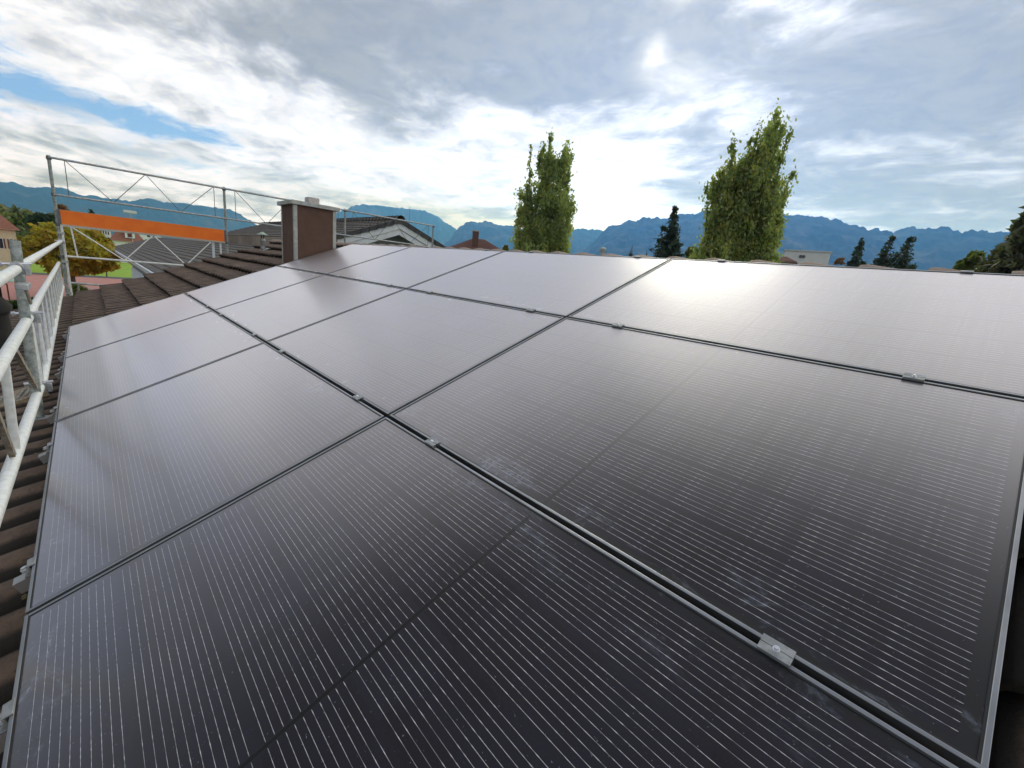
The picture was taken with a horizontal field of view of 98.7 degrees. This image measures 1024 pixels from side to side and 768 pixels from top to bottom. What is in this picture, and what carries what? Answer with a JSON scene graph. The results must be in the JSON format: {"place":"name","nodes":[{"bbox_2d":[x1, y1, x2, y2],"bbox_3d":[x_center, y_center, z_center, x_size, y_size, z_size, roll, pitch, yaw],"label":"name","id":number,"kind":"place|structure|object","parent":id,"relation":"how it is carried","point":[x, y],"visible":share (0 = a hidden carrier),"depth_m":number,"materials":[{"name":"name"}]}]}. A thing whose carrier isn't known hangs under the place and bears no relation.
{"place":"outdoors","nodes":[
{"label":"outdoors","id":0,"kind":"place"},
{"bbox_2d":[1,274,121,300],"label":"running track","id":1,"kind":"structure","parent":0,"point":[36,281],"depth_m":54.50,"materials":[{"name":"red rubber"}]},
{"bbox_2d":[6,283,9,300],"bbox_3d":[-44.212,-7.830,37.413,1.897,1.548,0.097,-7,19,-43],"label":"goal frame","id":2,"kind":"object","parent":1,"relation":"on","point":[8,291],"visible":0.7,"depth_m":38.00,"materials":[{"name":"grey"}]},
{"bbox_2d":[15,221,120,284],"bbox_3d":[-41.712,-11.517,41.629,7.478,7.165,7.540,-7,19,-43],"label":"chestnut tree","id":3,"kind":"object","parent":1,"relation":"on","point":[43,235],"visible":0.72,"depth_m":39.82,"materials":[{"name":"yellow plant"}]},
{"bbox_2d":[30,262,132,277],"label":"grass field","id":4,"kind":"structure","parent":0,"point":[124,270],"depth_m":75.89,"materials":[{"name":"green plant"}]},
{"bbox_2d":[0,215,19,270],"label":"red roof house","id":5,"kind":"structure","parent":4,"relation":"on","point":[7,230],"depth_m":61.12,"materials":[{"name":"paint"}]},
{"bbox_2d":[0,238,4,248],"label":"window","id":6,"kind":"structure","parent":5,"relation":"in","point":[1,239],"depth_m":60.70,"materials":[{"name":"white glass"}]},
{"bbox_2d":[0,204,33,240],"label":"willow tree","id":7,"kind":"object","parent":4,"relation":"on","point":[13,215],"visible":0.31,"depth_m":105.93,"materials":[{"name":"green plant"}]},
{"bbox_2d":[22,211,55,234],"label":"yew tree","id":8,"kind":"object","parent":4,"relation":"on","point":[35,218],"visible":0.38,"depth_m":98.47,"materials":[{"name":"green plant"}]},
{"bbox_2d":[53,204,69,213],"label":"tree","id":9,"kind":"object","parent":4,"relation":"on","point":[61,207],"visible":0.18,"depth_m":107.38,"materials":[{"name":"brown"}]},
{"bbox_2d":[110,232,142,262],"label":"villa","id":10,"kind":"object","parent":4,"relation":"on","point":[117,238],"visible":0.16,"depth_m":109.67,"materials":[{"name":"white ceramic"}]},
{"bbox_2d":[123,210,136,241],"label":"floodlight mast","id":11,"kind":"object","parent":4,"relation":"on","point":[129,211],"visible":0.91,"depth_m":86.96,"materials":[{"name":"metal"}]},
{"bbox_2d":[31,272,131,278],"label":"path","id":12,"kind":"structure","parent":0,"point":[87,276],"depth_m":67.32,"materials":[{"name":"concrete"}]},
{"bbox_2d":[63,281,103,290],"bbox_3d":[-8.019,-1.581,9.072,1.652,0.949,0.038,-7,19,-43],"label":"guardrail","id":13,"kind":"object","parent":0,"point":[78,283],"visible":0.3,"depth_m":8.60,"materials":[{"name":"metal"}]},
{"bbox_2d":[99,230,110,237],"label":"white house","id":14,"kind":"structure","parent":0,"point":[107,233],"depth_m":117.68,"materials":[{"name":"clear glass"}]},
{"bbox_2d":[0,181,254,239],"bbox_3d":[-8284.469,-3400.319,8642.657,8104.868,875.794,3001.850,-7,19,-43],"label":"mountain","id":15,"kind":"structure","parent":0,"point":[36,199],"depth_m":8932.92,"materials":[{"name":"blue stone"}]},
{"bbox_2d":[140,235,158,239],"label":"white block","id":16,"kind":"structure","parent":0,"point":[143,237],"depth_m":137.72,"materials":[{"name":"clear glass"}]},
{"bbox_2d":[114,211,445,277],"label":"neighbour house","id":17,"kind":"structure","parent":0,"point":[156,250],"depth_m":23.23,"materials":[{"name":"grey tile"}]},
{"bbox_2d":[336,204,455,244],"bbox_3d":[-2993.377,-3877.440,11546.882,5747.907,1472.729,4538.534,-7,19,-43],"label":"mountain","id":18,"kind":"structure","parent":0,"point":[443,232],"depth_m":11403.92,"materials":[{"name":"blue stone"}]},
{"bbox_2d":[449,230,499,249],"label":"maroon roof house","id":19,"kind":"structure","parent":0,"point":[474,242],"depth_m":46.55,"materials":[{"name":"tile"}]},
{"bbox_2d":[0,0,1023,232],"label":"sky","id":20,"kind":"structure","parent":0,"point":[908,113],"materials":[{"name":"white"}]},
{"bbox_2d":[444,220,602,253],"bbox_3d":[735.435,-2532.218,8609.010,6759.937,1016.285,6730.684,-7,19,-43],"label":"mountain","id":21,"kind":"structure","parent":0,"point":[498,236],"depth_m":7701.92,"materials":[{"name":"blue stone"}]},
{"bbox_2d":[685,246,695,257],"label":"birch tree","id":22,"kind":"object","parent":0,"point":[688,252],"visible":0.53,"depth_m":55.32,"materials":[{"name":"green plant"}]},
{"bbox_2d":[583,210,902,268],"bbox_3d":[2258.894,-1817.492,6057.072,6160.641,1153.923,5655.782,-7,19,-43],"label":"mountain","id":23,"kind":"structure","parent":0,"point":[836,237],"depth_m":4836.63,"materials":[{"name":"blue stone"}]},
{"bbox_2d":[775,256,797,263],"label":"red roof","id":24,"kind":"structure","parent":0,"point":[786,260],"depth_m":41.50,"materials":[{"name":"red tile"}]},
{"bbox_2d":[834,257,845,265],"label":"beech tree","id":25,"kind":"object","parent":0,"point":[840,261],"visible":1,"depth_m":54.70,"materials":[{"name":"brown plant"}]},
{"bbox_2d":[870,235,917,269],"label":"spruce tree","id":26,"kind":"object","parent":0,"point":[902,261],"visible":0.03,"depth_m":51.19,"materials":[{"name":"green plant"}]},
{"bbox_2d":[893,226,1010,269],"bbox_3d":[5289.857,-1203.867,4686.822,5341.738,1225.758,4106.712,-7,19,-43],"label":"mountain","id":27,"kind":"structure","parent":0,"point":[944,247],"depth_m":4690.56,"materials":[{"name":"blue stone"}]},
{"label":"ground","id":28,"kind":"structure","parent":0,"visible":0},
{"bbox_2d":[5,299,17,309],"bbox_3d":[-19.817,-1.582,17.473,2.059,3.836,1.736,-7,19,-43],"label":"hedge bush","id":29,"kind":"object","parent":28,"relation":"on","point":[14,303],"visible":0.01,"depth_m":16.89,"materials":[{"name":"green plant"}]},
{"bbox_2d":[46,155,69,295],"bbox_3d":[-8.368,-0.204,8.490,0.072,7.735,0.072,-7,19,-43],"label":"scaffold post","id":30,"kind":"object","parent":28,"relation":"on","point":[61,255],"visible":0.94,"depth_m":7.81,"materials":[{"name":"metal"}]},
{"bbox_2d":[57,226,72,295],"bbox_3d":[-8.145,-2.119,8.028,0.095,1.500,0.095,-7,19,-43],"label":"ladder stile","id":31,"kind":"object","parent":30,"relation":"attached to","point":[62,233],"visible":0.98,"depth_m":8.00,"materials":[{"name":"metal"}]},
{"bbox_2d":[48,156,225,218],"bbox_3d":[-7.053,-3.727,8.499,2.575,0.635,0.037,-7,19,-43],"label":"guardrail","id":32,"kind":"object","parent":30,"relation":"attached to","point":[106,167],"visible":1,"depth_m":8.35,"materials":[{"name":"metal"}]},
{"bbox_2d":[60,224,224,265],"bbox_3d":[-7.165,-2.689,8.757,2.510,0.585,0.035,-7,19,-43],"label":"lattice girder","id":33,"kind":"object","parent":30,"relation":"attached to","point":[122,260],"visible":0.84,"depth_m":8.51,"materials":[{"name":"metal"}]},
{"bbox_2d":[56,209,226,241],"bbox_3d":[-7.111,-3.078,8.649,2.555,0.254,0.036,-7,19,-43],"label":"toe board","id":34,"kind":"object","parent":33,"relation":"on","point":[81,219],"visible":1,"depth_m":8.51,"materials":[{"name":"orange painted wood"}]},
{"bbox_2d":[212,242,214,257],"bbox_3d":[-6.456,-2.651,9.533,0.085,0.950,0.060,-7,19,-43],"label":"support leg","id":35,"kind":"object","parent":33,"relation":"attached to","point":[213,250],"visible":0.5,"depth_m":9.46,"materials":[{"name":"metal"}]},
{"bbox_2d":[69,284,87,294],"bbox_3d":[-27.975,-4.910,28.582,1.148,3.352,1.061,11,15,21],"label":"hedge bush","id":36,"kind":"object","parent":28,"relation":"on","point":[75,288],"visible":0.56,"depth_m":28.00,"materials":[{"name":"green plant"}]},
{"bbox_2d":[222,187,228,253],"bbox_3d":[-6.491,-0.440,10.237,0.072,7.735,0.072,-7,19,-43],"label":"scaffold post","id":37,"kind":"object","parent":28,"relation":"on","point":[225,213],"visible":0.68,"depth_m":9.45,"materials":[{"name":"metal"}]},
{"bbox_2d":[224,188,345,235],"bbox_3d":[-5.165,-3.965,10.256,2.605,0.635,0.037,-7,19,-43],"label":"guardrail","id":38,"kind":"object","parent":37,"relation":"attached to","point":[234,190],"visible":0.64,"depth_m":9.76,"materials":[{"name":"metal"}]},
{"bbox_2d":[344,211,346,242],"bbox_3d":[-4.593,-0.679,12.005,0.072,7.735,0.072,-7,19,-43],"label":"scaffold post","id":39,"kind":"object","parent":28,"relation":"on","point":[345,226],"visible":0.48,"depth_m":11.16,"materials":[{"name":"metal"}]},
{"bbox_2d":[431,226,434,246],"bbox_3d":[-2.683,-0.919,13.783,0.072,7.735,0.072,-7,19,-43],"label":"scaffold post","id":40,"kind":"object","parent":28,"relation":"on","point":[432,235],"visible":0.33,"depth_m":12.91,"materials":[{"name":"metal"}]},
{"bbox_2d":[346,210,433,246],"bbox_3d":[-3.261,-4.204,12.029,2.620,0.635,0.037,-7,19,-43],"label":"guardrail","id":41,"kind":"object","parent":40,"relation":"attached to","point":[394,219],"visible":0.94,"depth_m":11.91,"materials":[{"name":"metal"}]},
{"bbox_2d":[501,245,508,250],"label":"maple tree","id":42,"kind":"object","parent":28,"relation":"on","point":[505,248],"visible":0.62,"depth_m":57.21,"materials":[{"name":"green plant"}]},
{"bbox_2d":[0,239,1023,767],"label":"tiled house","id":43,"kind":"structure","parent":28,"relation":"on","point":[18,529],"depth_m":2.05,"materials":[{"name":"brown concrete"}]},
{"bbox_2d":[0,731,6,752],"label":"mounting rail","id":44,"kind":"object","parent":43,"relation":"attached to","point":[2,740],"depth_m":0.95,"materials":[{"name":"silver metal"}]},
{"bbox_2d":[0,698,15,734],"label":"end clamp","id":45,"kind":"object","parent":44,"relation":"attached to","point":[7,710],"visible":0.83,"depth_m":0.95,"materials":[{"name":"silver metal"}]},
{"bbox_2d":[424,437,439,449],"bbox_3d":[-0.283,0.219,1.581,0.032,0.043,0.054,-32,34,-33],"label":"panel clamp","id":46,"kind":"object","parent":44,"relation":"attached to","point":[431,441],"visible":0.9,"depth_m":1.57,"materials":[{"name":"silver metal"}]},
{"bbox_2d":[612,323,624,327],"bbox_3d":[0.532,-0.283,2.202,0.032,0.043,0.054,-32,34,-33],"label":"panel clamp","id":47,"kind":"object","parent":44,"relation":"attached to","point":[618,325],"visible":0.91,"depth_m":2.19,"materials":[{"name":"silver metal"}]},
{"bbox_2d":[0,270,13,348],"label":"vent pipe","id":48,"kind":"object","parent":43,"relation":"on","point":[6,307],"visible":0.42,"depth_m":4.27,"materials":[{"name":"metal"}]},
{"bbox_2d":[12,573,30,593],"bbox_3d":[-0.274,-0.132,2.353,3.555,0.078,0.056,-32,34,-33],"label":"mounting rail","id":49,"kind":"object","parent":43,"relation":"attached to","point":[21,583],"visible":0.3,"depth_m":1.37,"materials":[{"name":"silver metal"}]},
{"bbox_2d":[20,556,35,578],"bbox_3d":[-1.519,0.578,1.386,0.042,0.035,0.044,-32,34,-33],"label":"end clamp","id":50,"kind":"object","parent":49,"relation":"attached to","point":[27,569],"visible":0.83,"depth_m":1.38,"materials":[{"name":"silver metal"}]},
{"bbox_2d":[352,394,362,401],"bbox_3d":[-0.700,0.071,2.008,0.032,0.043,0.054,-32,34,-33],"label":"panel clamp","id":51,"kind":"object","parent":49,"relation":"attached to","point":[357,397],"visible":0.86,"depth_m":2.00,"materials":[{"name":"silver metal"}]},
{"bbox_2d":[0,386,49,406],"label":"wooden plank","id":52,"kind":"object","parent":43,"relation":"on","point":[21,395],"visible":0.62,"depth_m":3.04,"materials":[{"name":"wood"}]},
{"bbox_2d":[8,240,47,420],"bbox_3d":[-2.921,-0.310,2.643,0.090,1.063,0.184,-7,19,-43],"label":"scaffold post","id":53,"kind":"object","parent":43,"relation":"on","point":[15,247],"visible":0.66,"depth_m":2.65,"materials":[{"name":"metal"}]},
{"bbox_2d":[0,315,44,525],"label":"lattice girder","id":54,"kind":"object","parent":53,"relation":"attached to","point":[14,436],"visible":0.81,"depth_m":1.94,"materials":[{"name":"metal"}]},
{"bbox_2d":[11,311,41,322],"bbox_3d":[-3.047,-0.422,2.765,0.134,0.077,0.060,-7,19,-43],"label":"tube coupler","id":55,"kind":"object","parent":54,"relation":"attached to","point":[37,316],"visible":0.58,"depth_m":2.77,"materials":[{"name":"metal"}]},
{"bbox_2d":[0,239,62,286],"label":"handrail","id":56,"kind":"object","parent":53,"relation":"attached to","point":[9,273],"visible":1,"depth_m":2.48,"materials":[{"name":"metal"}]},
{"bbox_2d":[0,261,31,275],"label":"tube coupler","id":57,"kind":"object","parent":56,"relation":"attached to","point":[26,267],"visible":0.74,"depth_m":2.51,"materials":[{"name":"metal"}]},
{"bbox_2d":[14,282,32,304],"bbox_3d":[-2.697,-0.496,2.433,0.050,0.120,0.180,-7,19,-43],"label":"bracket","id":58,"kind":"object","parent":56,"relation":"attached to","point":[25,286],"visible":1,"depth_m":2.40,"materials":[{"name":"metal"}]},
{"bbox_2d":[29,262,64,386],"bbox_3d":[-5.603,-1.088,5.382,0.056,0.523,7.281,-7,19,-43],"label":"lattice girder","id":59,"kind":"object","parent":53,"relation":"attached to","point":[47,300],"visible":0.91,"depth_m":3.93,"materials":[{"name":"metal"}]},
{"bbox_2d":[23,380,52,391],"bbox_3d":[-3.113,0.015,2.896,0.134,0.076,0.060,-7,19,-43],"label":"tube coupler","id":60,"kind":"object","parent":59,"relation":"attached to","point":[48,385],"visible":0.5,"depth_m":2.91,"materials":[{"name":"metal"}]},
{"bbox_2d":[38,452,48,463],"bbox_3d":[-1.023,-0.398,3.121,3.555,0.078,0.056,-32,34,-33],"label":"mounting rail","id":61,"kind":"object","parent":43,"relation":"attached to","point":[43,457],"visible":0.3,"depth_m":2.14,"materials":[{"name":"silver metal"}]},
{"bbox_2d":[43,441,52,453],"bbox_3d":[-2.268,0.312,2.154,0.042,0.035,0.044,-32,34,-33],"label":"end clamp","id":62,"kind":"object","parent":61,"relation":"attached to","point":[49,444],"visible":0.87,"depth_m":2.14,"materials":[{"name":"silver metal"}]},
{"bbox_2d":[25,342,384,614],"bbox_3d":[-1.512,0.183,2.116,1.126,0.030,1.726,-32,34,-33],"label":"solar panel","id":63,"kind":"object","parent":61,"relation":"attached to","point":[130,475],"visible":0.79,"depth_m":1.83,"materials":[{"name":"black glass"}]},
{"bbox_2d":[46,414,54,423],"bbox_3d":[-1.456,-0.552,3.566,3.555,0.078,0.056,-32,34,-33],"label":"mounting rail","id":64,"kind":"object","parent":43,"relation":"attached to","point":[50,418],"visible":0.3,"depth_m":2.58,"materials":[{"name":"silver metal"}]},
{"bbox_2d":[50,406,57,414],"bbox_3d":[-2.701,0.157,2.599,0.042,0.035,0.044,-32,34,-33],"label":"end clamp","id":65,"kind":"object","parent":64,"relation":"attached to","point":[54,409],"visible":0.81,"depth_m":2.59,"materials":[{"name":"silver metal"}]},
{"bbox_2d":[54,311,263,421],"bbox_3d":[-2.692,-0.237,3.327,1.126,0.030,1.726,-32,34,-33],"label":"solar panel","id":66,"kind":"object","parent":64,"relation":"attached to","point":[92,378],"visible":0.77,"depth_m":3.14,"materials":[{"name":"black glass"}]},
{"bbox_2d":[327,247,502,288],"bbox_3d":[-1.060,-1.241,4.569,1.126,0.030,1.726,-32,34,-33],"label":"solar panel","id":67,"kind":"object","parent":64,"relation":"attached to","point":[406,268],"visible":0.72,"depth_m":4.43,"materials":[{"name":"black glass"}]},
{"bbox_2d":[55,373,61,379],"bbox_3d":[-2.208,-0.820,4.337,3.555,0.078,0.056,-32,34,-33],"label":"mounting rail","id":68,"kind":"object","parent":43,"relation":"attached to","point":[58,376],"visible":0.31,"depth_m":3.36,"materials":[{"name":"silver metal"}]},
{"bbox_2d":[185,266,323,311],"bbox_3d":[-3.056,-1.159,5.159,1.126,0.030,1.726,-32,34,-33],"label":"solar panel","id":69,"kind":"object","parent":43,"relation":"on","point":[214,297],"visible":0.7,"depth_m":5.04,"materials":[{"name":"black glass"}]},
{"bbox_2d":[258,232,269,249],"bbox_3d":[-5.013,-2.789,8.841,0.290,0.520,0.350,-7,19,-43],"label":"vent pipe","id":70,"kind":"object","parent":43,"relation":"on","point":[262,243],"visible":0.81,"depth_m":8.78,"materials":[{"name":"metal"}]},
{"bbox_2d":[277,197,339,262],"bbox_3d":[-3.041,-2.071,6.635,0.772,1.390,0.695,-7,19,-43],"label":"chimney","id":71,"kind":"object","parent":43,"relation":"on","point":[308,227],"visible":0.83,"depth_m":6.34,"materials":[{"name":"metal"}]},
{"bbox_2d":[215,275,403,343],"bbox_3d":[-1.876,-0.739,3.948,1.126,0.030,1.726,-32,34,-33],"label":"solar panel","id":72,"kind":"object","parent":43,"relation":"on","point":[266,317],"visible":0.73,"depth_m":3.79,"materials":[{"name":"black glass"}]},
{"bbox_2d":[267,289,563,418],"bbox_3d":[-0.696,-0.319,2.737,1.126,0.030,1.726,-32,34,-33],"label":"solar panel","id":73,"kind":"object","parent":43,"relation":"attached to","point":[386,356],"visible":0.83,"depth_m":2.51,"materials":[{"name":"black glass"}]},
{"bbox_2d":[407,251,670,317],"bbox_3d":[0.120,-0.821,3.358,1.126,0.030,1.726,-32,34,-33],"label":"solar panel","id":74,"kind":"object","parent":43,"relation":"on","point":[562,285],"visible":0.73,"depth_m":3.17,"materials":[{"name":"black glass"}]},
{"bbox_2d":[390,317,1023,767],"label":"solar panel","id":75,"kind":"object","parent":43,"relation":"on","point":[850,535],"visible":0.95,"depth_m":1.12,"materials":[{"name":"black glass"}]},
{"bbox_3d":[-2.635,-0.972,4.775,3.555,0.078,0.056,-32,34,-33],"label":"mounting rail","id":76,"kind":"object","parent":43,"relation":"attached to","visible":0},
{"bbox_2d":[64,293,211,357],"bbox_3d":[-3.872,-0.657,4.537,1.126,0.030,1.726,-32,34,-33],"label":"solar panel","id":77,"kind":"object","parent":76,"relation":"attached to","point":[102,331],"visible":0.74,"depth_m":4.41,"materials":[{"name":"black glass"}]},
{"bbox_2d":[278,244,410,274],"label":"solar panel","id":78,"kind":"object","parent":76,"relation":"attached to","point":[330,261],"visible":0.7,"depth_m":5.68,"materials":[{"name":"black glass"}]},
{"bbox_3d":[0.904,0.288,1.144,3.555,0.078,0.056,-32,34,-33],"label":"mounting rail","id":79,"kind":"object","parent":43,"relation":"attached to","visible":0},
{"bbox_2d":[1,417,957,767],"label":"solar panel","id":80,"kind":"object","parent":79,"relation":"on","point":[385,593],"visible":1,"depth_m":0.93,"materials":[{"name":"black glass"}]},
{"bbox_2d":[757,633,795,666],"bbox_3d":[0.478,0.490,0.799,0.032,0.043,0.054,-32,34,-33],"label":"panel clamp","id":81,"kind":"object","parent":79,"relation":"attached to","point":[777,650],"visible":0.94,"depth_m":0.79,"materials":[{"name":"metal"}]},
{"bbox_2d":[568,259,1023,398],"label":"solar panel","id":82,"kind":"object","parent":79,"relation":"on","point":[965,330],"visible":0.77,"depth_m":1.90,"materials":[{"name":"black glass"}]},
{"bbox_2d":[902,372,925,381],"bbox_3d":[1.294,-0.011,1.420,0.032,0.043,0.054,-32,34,-33],"label":"panel clamp","id":83,"kind":"object","parent":79,"relation":"attached to","point":[915,377],"visible":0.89,"depth_m":1.41,"materials":[{"name":"silver metal"}]},
{"bbox_2d":[960,270,973,272],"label":"end clamp","id":84,"kind":"object","parent":79,"relation":"attached to","point":[968,271],"visible":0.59,"depth_m":2.03,"materials":[{"name":"silver metal"}]},
{"bbox_2d":[509,127,577,253],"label":"poplar tree","id":85,"kind":"object","parent":28,"relation":"on","point":[544,222],"visible":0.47,"depth_m":47.91,"materials":[{"name":"green plant"}]},
{"bbox_2d":[600,247,605,254],"bbox_3d":[5.427,-4.485,29.236,0.380,8.891,0.380,-7,19,-43],"label":"flue pipe","id":86,"kind":"object","parent":28,"relation":"on","point":[602,250],"visible":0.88,"depth_m":28.10,"materials":[{"name":"metal"}]},
{"bbox_2d":[649,205,686,257],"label":"cypress tree","id":87,"kind":"object","parent":28,"relation":"on","point":[669,244],"visible":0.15,"depth_m":53.76,"materials":[{"name":"green plant"}]},
{"bbox_2d":[688,97,798,262],"bbox_3d":[19.758,-11.944,37.682,8.784,22.480,6.782,9,14,12],"label":"poplar tree","id":88,"kind":"object","parent":28,"relation":"on","point":[745,222],"visible":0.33,"depth_m":36.19,"materials":[{"name":"green plant"}]},
{"bbox_2d":[784,249,831,264],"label":"white flat building","id":89,"kind":"structure","parent":28,"relation":"on","point":[801,256],"depth_m":50.14,"materials":[{"name":"white paint"}]},
{"bbox_2d":[843,237,866,266],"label":"spruce tree","id":90,"kind":"object","parent":28,"relation":"on","point":[855,261],"visible":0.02,"depth_m":57.45,"materials":[{"name":"green plant"}]},
{"bbox_2d":[952,249,989,270],"bbox_3d":[35.110,-4.539,35.192,2.000,12.092,2.151,-7,19,-43],"label":"pine tree","id":91,"kind":"object","parent":28,"relation":"on","point":[971,259],"visible":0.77,"depth_m":34.01,"materials":[{"name":"green plant"}]},
{"bbox_2d":[970,206,1023,273],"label":"spruce tree","id":92,"kind":"object","parent":28,"relation":"on","point":[1007,257],"visible":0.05,"depth_m":25.64,"materials":[{"name":"green plant"}]}
]}

